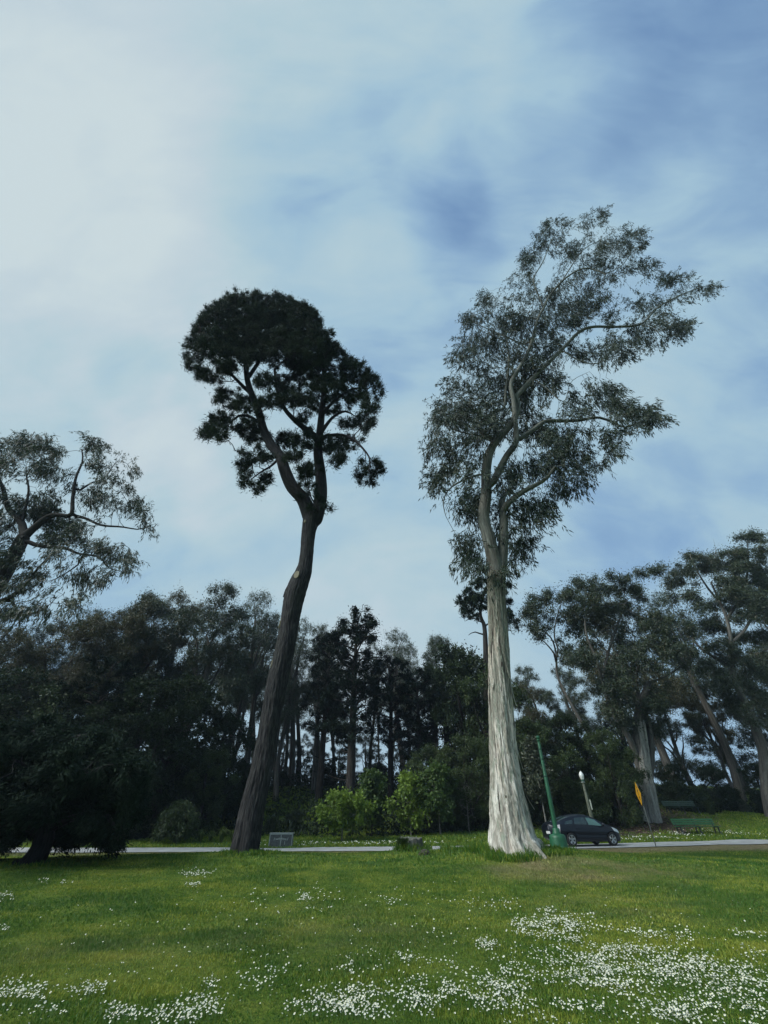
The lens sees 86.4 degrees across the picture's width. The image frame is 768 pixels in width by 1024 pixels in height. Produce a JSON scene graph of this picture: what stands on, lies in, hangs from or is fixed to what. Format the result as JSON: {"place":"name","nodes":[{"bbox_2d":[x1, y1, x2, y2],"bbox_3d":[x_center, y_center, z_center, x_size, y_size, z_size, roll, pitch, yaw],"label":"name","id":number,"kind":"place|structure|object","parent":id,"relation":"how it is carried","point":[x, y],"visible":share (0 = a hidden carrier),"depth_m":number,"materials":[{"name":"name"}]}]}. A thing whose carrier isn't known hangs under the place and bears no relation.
{"place":"outdoors","nodes":[
{"label":"outdoors","id":0,"kind":"place"},
{"bbox_2d":[0,786,767,1023],"bbox_3d":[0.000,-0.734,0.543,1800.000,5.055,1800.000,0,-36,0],"label":"ground","id":1,"kind":"structure","parent":0,"point":[718,847],"depth_m":6.95,"materials":[{"name":"green plant"}]},
{"bbox_2d":[0,623,55,721],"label":"eucalyptus tree","id":2,"kind":"object","parent":1,"relation":"on","point":[31,656],"visible":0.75,"depth_m":40.27,"materials":[{"name":"green plant"}]},
{"bbox_2d":[0,660,63,722],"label":"evergreen tree","id":3,"kind":"object","parent":1,"relation":"on","point":[8,681],"visible":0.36,"depth_m":34.63,"materials":[{"name":"green plant"}]},
{"bbox_2d":[0,619,72,703],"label":"eucalyptus tree","id":4,"kind":"object","parent":1,"relation":"on","point":[47,628],"visible":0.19,"depth_m":46.16,"materials":[{"name":"green plant"}]},
{"bbox_2d":[0,683,105,728],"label":"evergreen tree","id":5,"kind":"object","parent":1,"relation":"on","point":[51,698],"visible":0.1,"depth_m":33.31,"materials":[{"name":"green plant"}]},
{"bbox_2d":[6,603,109,719],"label":"eucalyptus tree","id":6,"kind":"object","parent":1,"relation":"on","point":[70,637],"visible":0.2,"depth_m":41.34,"materials":[{"name":"green plant"}]},
{"bbox_2d":[0,429,160,634],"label":"eucalyptus tree","id":7,"kind":"object","parent":1,"relation":"on","point":[47,516],"visible":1,"depth_m":28.69,"materials":[{"name":"green plant"}]},
{"bbox_2d":[0,707,161,864],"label":"cypress tree","id":8,"kind":"object","parent":1,"relation":"on","point":[66,787],"visible":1,"depth_m":12.13,"materials":[{"name":"green plant"}]},
{"bbox_2d":[47,605,121,692],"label":"eucalyptus tree","id":9,"kind":"object","parent":1,"relation":"on","point":[74,654],"visible":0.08,"depth_m":49.87,"materials":[{"name":"green plant"}]},
{"bbox_2d":[28,695,146,840],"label":"evergreen tree","id":10,"kind":"object","parent":1,"relation":"on","point":[92,712],"visible":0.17,"depth_m":30.61,"materials":[{"name":"green plant"}]},
{"bbox_2d":[52,651,143,728],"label":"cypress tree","id":11,"kind":"object","parent":1,"relation":"on","point":[121,666],"visible":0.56,"depth_m":32.94,"materials":[{"name":"green plant"}]},
{"bbox_2d":[60,597,162,741],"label":"eucalyptus tree","id":12,"kind":"object","parent":1,"relation":"on","point":[98,630],"visible":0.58,"depth_m":42.45,"materials":[{"name":"green plant"}]},
{"bbox_2d":[71,587,186,716],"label":"eucalyptus tree","id":13,"kind":"object","parent":1,"relation":"on","point":[160,606],"visible":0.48,"depth_m":44.64,"materials":[{"name":"green plant"}]},
{"bbox_2d":[82,670,201,840],"bbox_3d":[-18.712,18.657,31.273,9.522,12.072,10.228,6,-37,-8],"label":"evergreen tree","id":14,"kind":"object","parent":1,"relation":"on","point":[137,686],"visible":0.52,"depth_m":31.22,"materials":[{"name":"green plant"}]},
{"bbox_2d":[131,732,209,837],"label":"evergreen tree","id":15,"kind":"object","parent":1,"relation":"on","point":[169,770],"visible":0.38,"depth_m":31.31,"materials":[{"name":"green plant"}]},
{"bbox_2d":[122,586,218,746],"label":"eucalyptus tree","id":16,"kind":"object","parent":1,"relation":"on","point":[193,608],"visible":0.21,"depth_m":51.01,"materials":[{"name":"green plant"}]},
{"bbox_2d":[147,797,203,843],"bbox_3d":[-13.436,20.247,26.763,3.104,2.688,3.046,0,-36,0],"label":"bush","id":17,"kind":"object","parent":1,"relation":"on","point":[177,813],"visible":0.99,"depth_m":26.22,"materials":[{"name":"green plant"}]},
{"bbox_2d":[122,670,244,828],"bbox_3d":[-17.726,20.840,35.379,11.298,13.335,10.519,25,-43,-30],"label":"evergreen tree","id":18,"kind":"object","parent":1,"relation":"on","point":[198,695],"visible":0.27,"depth_m":35.98,"materials":[{"name":"green plant"}]},
{"bbox_2d":[137,631,229,765],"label":"eucalyptus tree","id":19,"kind":"object","parent":1,"relation":"on","point":[203,637],"visible":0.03,"depth_m":54.03,"materials":[{"name":"green plant"}]},
{"bbox_2d":[155,746,242,833],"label":"evergreen tree","id":20,"kind":"object","parent":1,"relation":"on","point":[209,757],"visible":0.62,"depth_m":32.90,"materials":[{"name":"green plant"}]},
{"bbox_2d":[155,578,261,736],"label":"eucalyptus tree","id":21,"kind":"object","parent":1,"relation":"on","point":[232,657],"visible":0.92,"depth_m":44.48,"materials":[{"name":"green plant"}]},
{"bbox_2d":[175,707,256,825],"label":"evergreen tree","id":22,"kind":"object","parent":1,"relation":"on","point":[220,743],"visible":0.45,"depth_m":37.70,"materials":[{"name":"green plant"}]},
{"bbox_2d":[224,761,250,818],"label":"evergreen tree","id":23,"kind":"object","parent":1,"relation":"on","point":[236,767],"visible":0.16,"depth_m":37.38,"materials":[{"name":"green plant"}]},
{"bbox_2d":[219,649,265,773],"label":"eucalyptus tree","id":24,"kind":"object","parent":1,"relation":"on","point":[236,744],"visible":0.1,"depth_m":53.53,"materials":[{"name":"green plant"}]},
{"bbox_2d":[208,587,278,777],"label":"eucalyptus tree","id":25,"kind":"object","parent":1,"relation":"on","point":[263,640],"visible":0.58,"depth_m":49.67,"materials":[{"name":"green plant"}]},
{"bbox_2d":[234,610,294,775],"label":"eucalyptus tree","id":26,"kind":"object","parent":1,"relation":"on","point":[253,704],"visible":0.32,"depth_m":51.86,"materials":[{"name":"green plant"}]},
{"bbox_2d":[268,833,293,846],"bbox_3d":[-6.342,20.279,25.300,1.460,0.708,0.700,2,-37,-3],"label":"bench","id":27,"kind":"object","parent":1,"relation":"on","point":[280,839],"visible":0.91,"depth_m":25.06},
{"bbox_2d":[178,284,387,853],"bbox_3d":[-8.260,-5.352,25.259,17.234,41.129,6.668,0,-36,0],"label":"pine tree","id":28,"kind":"object","parent":1,"relation":"on","point":[276,325],"visible":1,"depth_m":25.54,"materials":[{"name":"green plant"}]},
{"bbox_2d":[272,727,296,783],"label":"eucalyptus tree","id":29,"kind":"object","parent":1,"relation":"on","point":[283,761],"visible":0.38,"depth_m":49.63,"materials":[{"name":"green plant"}]},
{"bbox_2d":[273,641,309,800],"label":"eucalyptus tree","id":30,"kind":"object","parent":1,"relation":"on","point":[286,712],"visible":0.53,"depth_m":46.08,"materials":[{"name":"green plant"}]},
{"bbox_2d":[280,808,302,829],"bbox_3d":[-7.670,25.830,34.346,1.996,1.772,2.142,1,-37,-2],"label":"shrub","id":31,"kind":"object","parent":1,"relation":"on","point":[291,814],"visible":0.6,"depth_m":34.17,"materials":[{"name":"green plant"}]},
{"bbox_2d":[287,739,309,782],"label":"eucalyptus tree","id":32,"kind":"object","parent":1,"relation":"on","point":[298,755],"visible":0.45,"depth_m":49.57,"materials":[{"name":"green plant"}]},
{"bbox_2d":[285,658,315,785],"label":"eucalyptus tree","id":33,"kind":"object","parent":1,"relation":"on","point":[298,729],"visible":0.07,"depth_m":54.93,"materials":[{"name":"green plant"}]},
{"bbox_2d":[286,615,316,785],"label":"eucalyptus tree","id":34,"kind":"object","parent":1,"relation":"on","point":[292,739],"visible":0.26,"depth_m":52.83,"materials":[{"name":"green plant"}]},
{"bbox_2d":[300,720,330,782],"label":"eucalyptus tree","id":35,"kind":"object","parent":1,"relation":"on","point":[311,751],"visible":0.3,"depth_m":51.81,"materials":[{"name":"green plant"}]},
{"bbox_2d":[298,622,345,793],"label":"eucalyptus tree","id":36,"kind":"object","parent":1,"relation":"on","point":[321,632],"visible":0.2,"depth_m":48.37,"materials":[{"name":"green plant"}]},
{"bbox_2d":[307,762,339,785],"bbox_3d":[-6.874,30.648,47.835,3.855,3.189,3.592,23,-42,-28],"label":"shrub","id":37,"kind":"object","parent":1,"relation":"on","point":[328,769],"visible":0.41,"depth_m":47.59,"materials":[{"name":"green plant"}]},
{"bbox_2d":[296,631,357,800],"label":"pine tree","id":38,"kind":"object","parent":1,"relation":"on","point":[320,647],"visible":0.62,"depth_m":45.40,"materials":[{"name":"green plant"}]},
{"bbox_2d":[328,740,347,785],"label":"eucalyptus tree","id":39,"kind":"object","parent":1,"relation":"on","point":[343,761],"visible":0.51,"depth_m":48.35,"materials":[{"name":"green plant"}]},
{"bbox_2d":[307,786,378,839],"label":"young tree","id":40,"kind":"object","parent":1,"relation":"on","point":[346,811],"visible":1,"depth_m":29.02,"materials":[{"name":"green plant"}]},
{"bbox_2d":[317,604,396,794],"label":"pine tree","id":41,"kind":"object","parent":1,"relation":"on","point":[353,683],"visible":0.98,"depth_m":42.70,"materials":[{"name":"green plant"}]},
{"bbox_2d":[355,721,375,778],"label":"eucalyptus tree","id":42,"kind":"object","parent":1,"relation":"on","point":[363,743],"visible":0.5,"depth_m":51.94,"materials":[{"name":"green plant"}]},
{"bbox_2d":[353,764,389,836],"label":"young tree","id":43,"kind":"object","parent":1,"relation":"on","point":[372,782],"visible":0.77,"depth_m":32.72,"materials":[{"name":"green plant"}]},
{"bbox_2d":[365,744,384,769],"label":"eucalyptus tree","id":44,"kind":"object","parent":1,"relation":"on","point":[373,755],"visible":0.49,"depth_m":49.75,"materials":[{"name":"green plant"}]},
{"bbox_2d":[364,642,386,766],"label":"eucalyptus tree","id":45,"kind":"object","parent":1,"relation":"on","point":[371,744],"visible":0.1,"depth_m":54.95,"materials":[{"name":"green plant"}]},
{"bbox_2d":[0,828,767,1023],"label":"daisies","id":46,"kind":"object","parent":1,"relation":"on","point":[414,1001],"visible":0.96,"depth_m":4.47,"materials":[{"name":"white plant"}]},
{"bbox_2d":[365,653,416,799],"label":"cypress tree","id":47,"kind":"object","parent":1,"relation":"on","point":[390,722],"visible":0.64,"depth_m":44.02,"materials":[{"name":"green plant"}]},
{"bbox_2d":[371,627,425,773],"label":"eucalyptus tree","id":48,"kind":"object","parent":1,"relation":"on","point":[396,672],"visible":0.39,"depth_m":56.40,"materials":[{"name":"green plant"}]},
{"bbox_2d":[393,728,407,781],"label":"eucalyptus tree","id":49,"kind":"object","parent":1,"relation":"on","point":[395,749],"visible":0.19,"depth_m":51.77,"materials":[{"name":"green plant"}]},
{"bbox_2d":[380,765,432,835],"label":"young tree","id":50,"kind":"object","parent":1,"relation":"on","point":[411,815],"visible":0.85,"depth_m":31.06,"materials":[{"name":"green plant"}]},
{"bbox_2d":[393,642,420,755],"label":"eucalyptus tree","id":51,"kind":"object","parent":1,"relation":"on","point":[412,661],"visible":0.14,"depth_m":62.82,"materials":[{"name":"green plant"}]},
{"bbox_2d":[395,835,423,851],"bbox_3d":[0.943,12.019,14.751,1.195,0.604,1.121,0,-36,0],"label":"tree stump","id":52,"kind":"object","parent":1,"relation":"on","point":[402,840],"visible":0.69,"depth_m":14.56,"materials":[{"name":"brown wood"}]},
{"bbox_2d":[393,666,451,775],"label":"cypress tree","id":53,"kind":"object","parent":1,"relation":"on","point":[415,685],"visible":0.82,"depth_m":42.06,"materials":[{"name":"green plant"}]},
{"bbox_2d":[404,743,466,831],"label":"evergreen tree","id":54,"kind":"object","parent":1,"relation":"on","point":[418,759],"visible":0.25,"depth_m":35.35,"materials":[{"name":"green plant"}]},
{"bbox_2d":[412,759,459,833],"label":"sapling","id":55,"kind":"object","parent":1,"relation":"on","point":[439,798],"visible":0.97,"depth_m":31.03,"materials":[{"name":"green plant"}]},
{"bbox_2d":[418,634,456,744],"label":"eucalyptus tree","id":56,"kind":"object","parent":1,"relation":"on","point":[435,641],"visible":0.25,"depth_m":58.77,"materials":[{"name":"green plant"}]},
{"bbox_2d":[433,732,489,831],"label":"evergreen tree","id":57,"kind":"object","parent":1,"relation":"on","point":[460,742],"visible":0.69,"depth_m":33.41,"materials":[{"name":"green plant"}]},
{"bbox_2d":[409,638,516,814],"bbox_3d":[8.496,22.262,42.700,11.873,18.136,11.054,-12,-38,16],"label":"evergreen tree","id":58,"kind":"object","parent":1,"relation":"on","point":[451,662],"visible":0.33,"depth_m":43.43,"materials":[{"name":"green plant"}]},
{"bbox_2d":[172,760,759,836],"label":"undergrowth","id":59,"kind":"object","parent":1,"relation":"on","point":[393,829],"visible":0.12,"depth_m":34.93,"materials":[{"name":"green plant"}]},
{"bbox_2d":[453,577,515,790],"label":"pine tree","id":60,"kind":"object","parent":1,"relation":"on","point":[476,601],"visible":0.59,"depth_m":48.22,"materials":[{"name":"green plant"}]},
{"bbox_2d":[460,737,522,825],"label":"evergreen tree","id":61,"kind":"object","parent":1,"relation":"on","point":[484,746],"visible":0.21,"depth_m":33.52,"materials":[{"name":"green plant"}]},
{"bbox_2d":[440,654,546,804],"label":"evergreen tree","id":62,"kind":"object","parent":1,"relation":"on","point":[473,690],"visible":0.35,"depth_m":41.14,"materials":[{"name":"green plant"}]},
{"bbox_2d":[511,663,551,756],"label":"eucalyptus tree","id":63,"kind":"object","parent":1,"relation":"on","point":[525,681],"visible":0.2,"depth_m":58.10,"materials":[{"name":"green plant"}]},
{"bbox_2d":[519,730,555,821],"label":"young tree","id":64,"kind":"object","parent":1,"relation":"on","point":[534,777],"visible":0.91,"depth_m":31.88,"materials":[{"name":"green plant"}]},
{"bbox_2d":[513,679,561,754],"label":"eucalyptus tree","id":65,"kind":"object","parent":1,"relation":"on","point":[531,691],"visible":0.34,"depth_m":50.17,"materials":[{"name":"green plant"}]},
{"bbox_2d":[514,716,582,822],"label":"evergreen tree","id":66,"kind":"object","parent":1,"relation":"on","point":[522,724],"visible":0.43,"depth_m":35.53,"materials":[{"name":"green plant"}]},
{"bbox_2d":[536,736,567,847],"bbox_3d":[7.304,12.350,18.229,0.740,4.241,0.740,0,-36,0],"label":"green post","id":67,"kind":"object","parent":1,"relation":"on","point":[556,837],"visible":0.94,"depth_m":17.58,"materials":[{"name":"metal"}]},
{"bbox_2d":[539,689,590,779],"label":"eucalyptus tree","id":68,"kind":"object","parent":1,"relation":"on","point":[549,701],"visible":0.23,"depth_m":52.27,"materials":[{"name":"green plant"}]},
{"bbox_2d":[417,204,728,858],"bbox_3d":[15.891,-11.939,30.361,28.657,57.715,8.557,0,-36,0],"label":"eucalyptus tree","id":69,"kind":"object","parent":1,"relation":"on","point":[511,828],"visible":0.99,"depth_m":24.46,"materials":[{"name":"green plant"}]},
{"bbox_2d":[538,709,611,822],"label":"evergreen tree","id":70,"kind":"object","parent":1,"relation":"on","point":[566,722],"visible":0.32,"depth_m":38.53,"materials":[{"name":"green plant"}]},
{"bbox_2d":[550,662,602,778],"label":"eucalyptus tree","id":71,"kind":"object","parent":1,"relation":"on","point":[571,682],"visible":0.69,"depth_m":55.17,"materials":[{"name":"green plant"}]},
{"bbox_2d":[559,778,613,824],"bbox_3d":[16.704,23.913,33.506,4.082,4.238,4.330,15,-39,-20],"label":"shrub","id":72,"kind":"object","parent":1,"relation":"on","point":[577,795],"visible":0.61,"depth_m":33.08,"materials":[{"name":"green plant"}]},
{"bbox_2d":[579,771,593,817],"bbox_3d":[15.126,21.561,30.312,0.360,4.179,0.367,0,-36,0],"label":"lamp post","id":73,"kind":"object","parent":1,"relation":"on","point":[588,800],"visible":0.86,"depth_m":30.44,"materials":[{"name":"metal"}]},
{"bbox_2d":[573,731,625,818],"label":"evergreen tree","id":74,"kind":"object","parent":1,"relation":"on","point":[601,766],"visible":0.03,"depth_m":38.06,"materials":[{"name":"green plant"}]},
{"bbox_2d":[512,568,709,822],"bbox_3d":[24.573,17.128,43.046,21.241,25.806,10.624,0,-36,0],"label":"eucalyptus tree","id":75,"kind":"object","parent":1,"relation":"on","point":[617,686],"visible":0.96,"depth_m":42.83,"materials":[{"name":"green plant"}]},
{"bbox_2d":[575,726,651,828],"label":"evergreen tree","id":76,"kind":"object","parent":1,"relation":"on","point":[623,790],"visible":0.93,"depth_m":34.74,"materials":[{"name":"green plant"}]},
{"bbox_2d":[600,720,634,773],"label":"tree","id":77,"kind":"object","parent":1,"relation":"on","point":[605,724],"visible":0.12,"depth_m":43.61,"materials":[{"name":"green plant"}]},
{"bbox_2d":[603,751,643,825],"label":"evergreen tree","id":78,"kind":"object","parent":1,"relation":"on","point":[618,787],"visible":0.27,"depth_m":35.76,"materials":[{"name":"green plant"}]},
{"bbox_2d":[574,647,673,775],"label":"eucalyptus tree","id":79,"kind":"object","parent":1,"relation":"on","point":[587,690],"visible":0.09,"depth_m":57.36,"materials":[{"name":"green plant"}]},
{"bbox_2d":[533,808,741,836],"bbox_3d":[21.985,26.093,34.941,26.404,2.482,17.258,0,-36,0],"label":"ground cover","id":80,"kind":"object","parent":1,"relation":"on","point":[673,811],"visible":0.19,"depth_m":33.79,"materials":[{"name":"green plant"}]},
{"bbox_2d":[578,599,700,787],"bbox_3d":[33.950,23.210,55.800,13.248,26.584,13.540,-7,-37,9],"label":"eucalyptus tree","id":81,"kind":"object","parent":1,"relation":"on","point":[662,752],"visible":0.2,"depth_m":52.18,"materials":[{"name":"green plant"}]},
{"bbox_2d":[635,783,656,846],"bbox_3d":[16.044,18.573,25.066,0.127,3.416,1.211,-8,-37,11],"label":"warning sign","id":82,"kind":"object","parent":1,"relation":"on","point":[638,793],"visible":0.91,"depth_m":25.43,"materials":[{"name":"yellow metal"}]},
{"bbox_2d":[655,776,702,811],"bbox_3d":[29.064,28.360,40.800,3.967,3.579,3.695,-28,-45,33],"label":"shrub","id":83,"kind":"object","parent":1,"relation":"on","point":[676,793],"visible":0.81,"depth_m":40.61,"materials":[{"name":"green plant"}]},
{"bbox_2d":[662,762,695,789],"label":"evergreen tree","id":84,"kind":"object","parent":1,"relation":"on","point":[675,776],"visible":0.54,"depth_m":45.28,"materials":[{"name":"green plant"}]},
{"bbox_2d":[633,665,728,787],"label":"eucalyptus tree","id":85,"kind":"object","parent":1,"relation":"on","point":[677,757],"visible":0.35,"depth_m":51.99,"materials":[{"name":"green plant"}]},
{"bbox_2d":[661,801,700,813],"bbox_3d":[27.713,27.536,38.160,3.339,1.004,0.718,5,-37,-6],"label":"park bench","id":86,"kind":"object","parent":1,"relation":"on","point":[672,804],"visible":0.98,"depth_m":38.40,"materials":[{"name":"wood"}]},
{"bbox_2d":[643,587,747,800],"bbox_3d":[41.613,22.828,54.796,9.076,26.855,9.740,-26,-44,31],"label":"eucalyptus tree","id":87,"kind":"object","parent":1,"relation":"on","point":[696,686],"visible":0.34,"depth_m":53.59,"materials":[{"name":"green plant"}]},
{"bbox_2d":[670,818,721,834],"bbox_3d":[24.277,24.413,31.762,3.843,1.004,0.718,7,-37,-10],"label":"park bench","id":88,"kind":"object","parent":1,"relation":"on","point":[694,823],"visible":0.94,"depth_m":31.94,"materials":[{"name":"wood"}]},
{"bbox_2d":[629,525,767,816],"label":"eucalyptus tree","id":89,"kind":"object","parent":1,"relation":"on","point":[737,592],"visible":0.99,"depth_m":49.01,"materials":[{"name":"green plant"}]},
{"bbox_2d":[686,784,714,812],"bbox_3d":[31.867,29.033,41.365,3.086,2.913,3.274,-7,-37,10],"label":"shrub","id":90,"kind":"object","parent":1,"relation":"on","point":[698,791],"visible":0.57,"depth_m":41.05,"materials":[{"name":"green plant"}]},
{"bbox_2d":[680,691,737,788],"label":"eucalyptus tree","id":91,"kind":"object","parent":1,"relation":"on","point":[720,718],"visible":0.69,"depth_m":53.11,"materials":[{"name":"green plant"}]},
{"bbox_2d":[664,654,767,791],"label":"eucalyptus tree","id":92,"kind":"object","parent":1,"relation":"on","point":[746,757],"visible":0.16,"depth_m":55.83,"materials":[{"name":"green plant"}]},
{"bbox_2d":[697,764,742,804],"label":"evergreen tree","id":93,"kind":"object","parent":1,"relation":"on","point":[709,770],"visible":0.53,"depth_m":45.22,"materials":[{"name":"green plant"}]},
{"bbox_2d":[713,784,748,811],"bbox_3d":[35.092,29.362,41.861,2.872,3.060,3.083,-15,-39,20],"label":"shrub","id":94,"kind":"object","parent":1,"relation":"on","point":[732,797],"visible":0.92,"depth_m":41.51,"materials":[{"name":"green plant"}]},
{"bbox_2d":[706,631,767,783],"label":"eucalyptus tree","id":95,"kind":"object","parent":1,"relation":"on","point":[739,741],"visible":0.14,"depth_m":57.59,"materials":[{"name":"green plant"}]},
{"bbox_2d":[725,668,767,748],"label":"eucalyptus tree","id":96,"kind":"object","parent":1,"relation":"on","point":[760,715],"visible":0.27,"depth_m":52.51,"materials":[{"name":"green plant"}]},
{"bbox_2d":[736,761,759,809],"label":"evergreen tree","id":97,"kind":"object","parent":1,"relation":"on","point":[750,778],"visible":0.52,"depth_m":44.41,"materials":[{"name":"green plant"}]},
{"bbox_2d":[740,597,767,685],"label":"eucalyptus tree","id":98,"kind":"object","parent":1,"relation":"on","point":[757,654],"visible":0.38,"depth_m":56.28,"materials":[{"name":"green plant"}]},
{"bbox_2d":[746,787,763,812],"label":"shrub","id":99,"kind":"object","parent":1,"relation":"on","point":[758,800],"visible":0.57,"depth_m":41.82,"materials":[{"name":"green plant"}]},
{"bbox_2d":[0,0,767,787],"label":"sky","id":100,"kind":"structure","parent":0,"point":[381,165],"materials":[{"name":"blue"}]},
{"bbox_2d":[3,839,767,852],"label":"path","id":101,"kind":"structure","parent":0,"point":[600,845],"depth_m":23.66,"materials":[{"name":"grey asphalt"}]},
{"bbox_2d":[542,814,620,846],"bbox_3d":[12.298,19.794,25.519,4.714,1.561,2.182,9,-37,-12],"label":"parked car","id":102,"kind":"object","parent":101,"relation":"on","point":[574,829],"visible":0.82,"depth_m":24.87,"materials":[{"name":"black paint"}]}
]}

